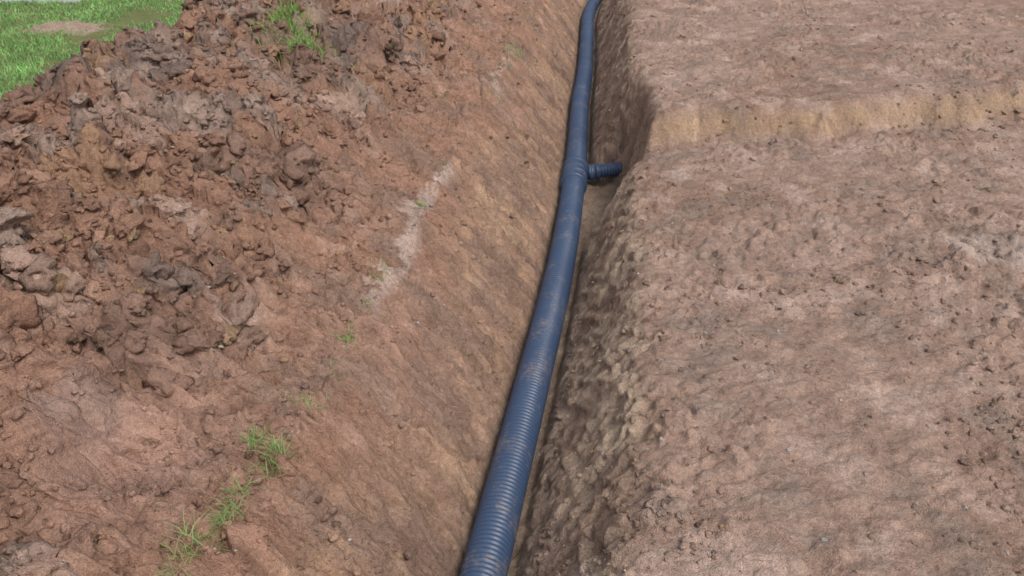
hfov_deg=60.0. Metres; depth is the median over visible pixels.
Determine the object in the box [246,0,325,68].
grass tuft
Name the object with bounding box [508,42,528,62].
grass tuft
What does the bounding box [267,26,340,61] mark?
grass tuft
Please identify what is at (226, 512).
grass tuft
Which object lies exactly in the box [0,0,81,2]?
paved path
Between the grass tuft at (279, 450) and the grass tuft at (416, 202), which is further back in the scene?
the grass tuft at (416, 202)
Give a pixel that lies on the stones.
(964, 507)
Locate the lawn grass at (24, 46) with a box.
[0,0,182,99]
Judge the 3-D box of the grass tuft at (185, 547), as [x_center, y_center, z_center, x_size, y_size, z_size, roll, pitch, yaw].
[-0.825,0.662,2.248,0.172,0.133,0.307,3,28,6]
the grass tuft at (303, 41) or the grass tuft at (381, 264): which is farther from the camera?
the grass tuft at (303, 41)
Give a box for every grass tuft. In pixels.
[152,501,223,575]
[165,459,266,553]
[237,423,277,449]
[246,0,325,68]
[246,425,306,479]
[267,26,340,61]
[277,384,326,410]
[330,321,358,348]
[370,254,396,272]
[414,200,433,207]
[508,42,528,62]
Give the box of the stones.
[42,19,1017,555]
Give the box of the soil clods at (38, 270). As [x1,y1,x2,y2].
[0,0,483,575]
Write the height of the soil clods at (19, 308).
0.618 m
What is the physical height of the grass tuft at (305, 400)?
0.115 m
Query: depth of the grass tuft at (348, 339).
3.23 m
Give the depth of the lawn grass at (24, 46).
8.02 m
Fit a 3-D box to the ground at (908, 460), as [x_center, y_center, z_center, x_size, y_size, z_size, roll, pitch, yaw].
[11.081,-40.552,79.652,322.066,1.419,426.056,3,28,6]
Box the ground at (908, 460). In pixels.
[0,0,1023,575]
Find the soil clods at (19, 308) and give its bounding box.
[0,0,387,330]
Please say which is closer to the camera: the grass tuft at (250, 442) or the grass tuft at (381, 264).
the grass tuft at (250, 442)
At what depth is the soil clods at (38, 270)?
3.12 m
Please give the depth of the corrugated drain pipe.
3.95 m
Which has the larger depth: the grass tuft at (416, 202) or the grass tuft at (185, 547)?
the grass tuft at (416, 202)
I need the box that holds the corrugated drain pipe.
[459,0,621,575]

